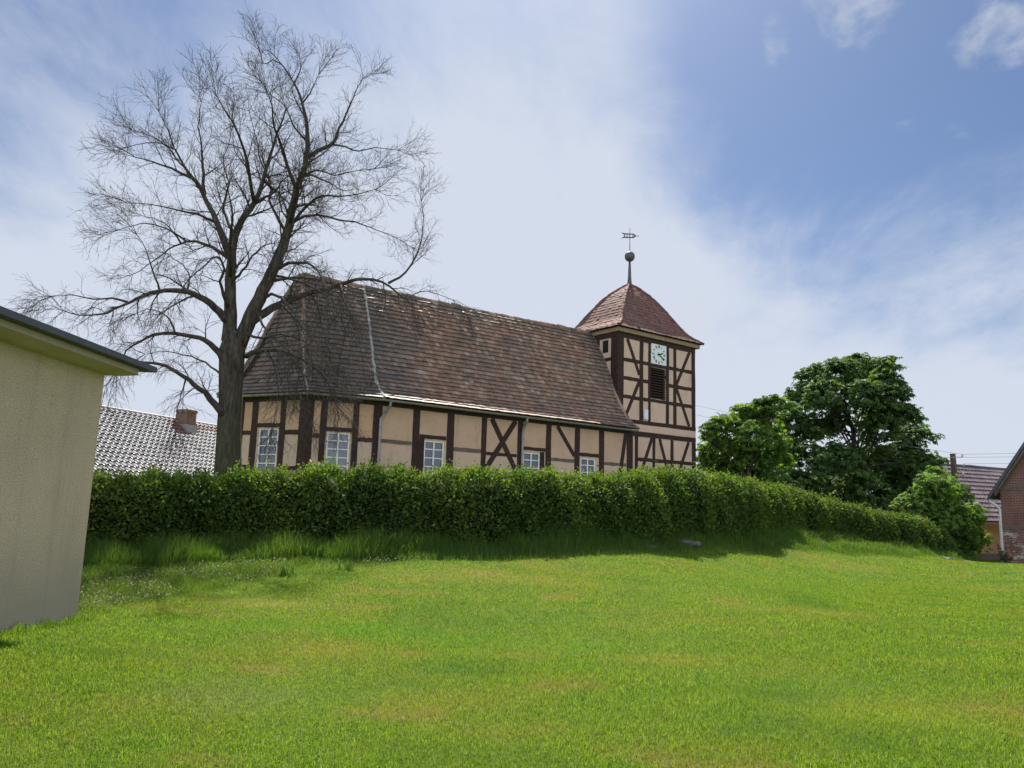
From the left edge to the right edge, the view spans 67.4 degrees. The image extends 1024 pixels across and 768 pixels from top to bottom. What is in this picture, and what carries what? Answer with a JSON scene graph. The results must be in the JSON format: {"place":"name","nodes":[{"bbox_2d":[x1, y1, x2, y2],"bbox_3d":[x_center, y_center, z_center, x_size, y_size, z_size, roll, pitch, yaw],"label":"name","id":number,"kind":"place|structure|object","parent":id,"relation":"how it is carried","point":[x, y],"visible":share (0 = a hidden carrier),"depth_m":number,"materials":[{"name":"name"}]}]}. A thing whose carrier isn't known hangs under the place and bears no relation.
{"place":"outdoors","nodes":[
{"label":"outdoors","id":0,"kind":"place"},
{"bbox_2d":[0,544,1023,767],"bbox_3d":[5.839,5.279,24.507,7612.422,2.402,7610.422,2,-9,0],"label":"lawn","id":1,"kind":"structure","parent":0,"point":[358,695],"depth_m":7.17,"materials":[{"name":"plant"}]},
{"bbox_2d":[0,306,156,631],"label":"outbuilding","id":2,"kind":"structure","parent":1,"relation":"on","point":[51,383],"depth_m":7.95,"materials":[{"name":"paint"}]},
{"bbox_2d":[94,405,216,492],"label":"pantiled house","id":3,"kind":"structure","parent":1,"relation":"on","point":[128,440],"depth_m":40.80,"materials":[{"name":"tile"}]},
{"bbox_2d":[4,2,484,483],"bbox_3d":[-7.214,-4.248,21.685,10.256,14.490,9.948,-2,-10,25],"label":"bare tree","id":4,"kind":"object","parent":1,"relation":"on","point":[231,354],"visible":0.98,"depth_m":20.63,"materials":[{"name":"brown plant"}]},
{"bbox_2d":[79,553,434,605],"bbox_3d":[-5.026,2.872,11.595,9.210,0.444,3.834,6,-10,-23],"label":"clover","id":5,"kind":"object","parent":1,"relation":"on","point":[119,598],"visible":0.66,"depth_m":11.72,"materials":[{"name":"green plant"}]},
{"bbox_2d":[275,561,298,576],"bbox_3d":[-3.688,3.019,12.593,0.407,0.275,0.490,8,-11,-35],"label":"grass tuft","id":6,"kind":"object","parent":1,"relation":"on","point":[282,571],"visible":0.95,"depth_m":12.55,"materials":[{"name":"green plant"}]},
{"bbox_2d":[332,559,356,570],"bbox_3d":[-2.887,3.108,13.231,0.445,0.231,0.328,2,-9,0],"label":"grass tuft","id":7,"kind":"object","parent":1,"relation":"on","point":[339,567],"visible":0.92,"depth_m":13.24,"materials":[{"name":"green plant"}]},
{"bbox_2d":[216,232,704,486],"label":"half timbered church","id":8,"kind":"structure","parent":1,"relation":"on","point":[607,383],"depth_m":31.88,"materials":[{"name":"tile"}]},
{"bbox_2d":[256,428,277,471],"bbox_3d":[-8.637,2.491,27.146,0.848,1.850,0.437,2,-9,1],"label":"window","id":9,"kind":"structure","parent":8,"relation":"in","point":[273,461],"depth_m":27.20,"materials":[{"name":"white glass"}]},
{"bbox_2d":[325,432,349,484],"bbox_3d":[-6.106,2.612,26.801,0.923,1.840,0.495,2,-9,-4],"label":"window","id":10,"kind":"structure","parent":8,"relation":"in","point":[342,458],"depth_m":26.90,"materials":[{"name":"white glass"}]},
{"bbox_2d":[423,440,443,486],"bbox_3d":[-2.958,2.994,28.843,0.890,1.710,0.737,2,-9,0],"label":"window","id":11,"kind":"structure","parent":8,"relation":"in","point":[433,450],"depth_m":28.92,"materials":[{"name":"white glass"}]},
{"bbox_2d":[523,452,539,475],"bbox_3d":[0.756,3.630,31.712,0.759,1.590,0.583,2,-9,-1],"label":"window","id":12,"kind":"structure","parent":8,"relation":"in","point":[529,458],"depth_m":31.80,"materials":[{"name":"white glass"}]},
{"bbox_2d":[581,458,594,476],"bbox_3d":[3.289,4.031,33.642,0.759,1.550,0.583,2,-9,-1],"label":"window","id":13,"kind":"structure","parent":8,"relation":"in","point":[586,463],"depth_m":33.71,"materials":[{"name":"white glass"}]},
{"bbox_2d":[86,454,957,553],"bbox_3d":[4.713,4.051,23.065,40.859,3.396,5.828,8,-11,-36],"label":"hedge","id":14,"kind":"object","parent":1,"relation":"on","point":[662,498],"visible":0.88,"depth_m":16.09,"materials":[{"name":"green plant"}]},
{"bbox_2d":[674,538,700,546],"bbox_3d":[4.381,4.240,20.414,1.302,0.337,0.381,2,-9,0],"label":"stone","id":15,"kind":"object","parent":1,"relation":"on","point":[696,543],"visible":0.32,"depth_m":20.30,"materials":[{"name":"grey stone"}]},
{"bbox_2d":[696,394,798,483],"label":"chestnut tree","id":16,"kind":"object","parent":1,"relation":"on","point":[750,419],"visible":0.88,"depth_m":40.77,"materials":[{"name":"green plant"}]},
{"bbox_2d":[772,352,950,513],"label":"chestnut tree","id":17,"kind":"object","parent":1,"relation":"on","point":[855,471],"visible":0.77,"depth_m":44.56,"materials":[{"name":"green plant"}]},
{"bbox_2d":[872,463,1005,559],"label":"pantiled house","id":18,"kind":"structure","parent":1,"relation":"on","point":[981,481],"depth_m":48.29,"materials":[{"name":"tile"}]},
{"bbox_2d":[889,465,995,560],"bbox_3d":[21.135,6.615,37.570,6.342,5.347,3.908,6,-10,-26],"label":"chestnut bush","id":19,"kind":"object","parent":1,"relation":"on","point":[961,517],"visible":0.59,"depth_m":36.66,"materials":[{"name":"green plant"}]},
{"bbox_2d":[945,454,964,533],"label":"utility pole","id":20,"kind":"object","parent":1,"relation":"on","point":[953,464],"visible":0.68,"depth_m":44.81,"materials":[{"name":"wood"}]},
{"bbox_2d":[696,405,957,453],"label":"overhead wire","id":21,"kind":"object","parent":20,"relation":"attached to","point":[848,436],"visible":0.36,"depth_m":46.20,"materials":[{"name":"metal"}]},
{"bbox_2d":[967,463,1008,463],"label":"overhead wire","id":22,"kind":"object","parent":20,"relation":"attached to","point":[987,463],"visible":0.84,"depth_m":43.77,"materials":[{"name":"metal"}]},
{"bbox_2d":[985,442,1023,563],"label":"brick barn","id":23,"kind":"structure","parent":1,"relation":"on","point":[1007,490],"depth_m":37.25,"materials":[{"name":"brick"}]},
{"bbox_2d":[993,540,1019,562],"bbox_3d":[22.917,7.832,35.635,1.080,1.246,1.113,-5,-11,37],"label":"shrub","id":24,"kind":"object","parent":1,"relation":"on","point":[1002,557],"visible":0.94,"depth_m":35.48,"materials":[{"name":"green plant"}]},
{"bbox_2d":[0,0,1023,493],"label":"sky","id":25,"kind":"structure","parent":0,"point":[798,184],"materials":[{"name":"blue"}]},
{"bbox_2d":[79,518,986,607],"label":"long grass","id":26,"kind":"structure","parent":0,"point":[164,554],"depth_m":14.40,"materials":[{"name":"green plant"}]}
]}

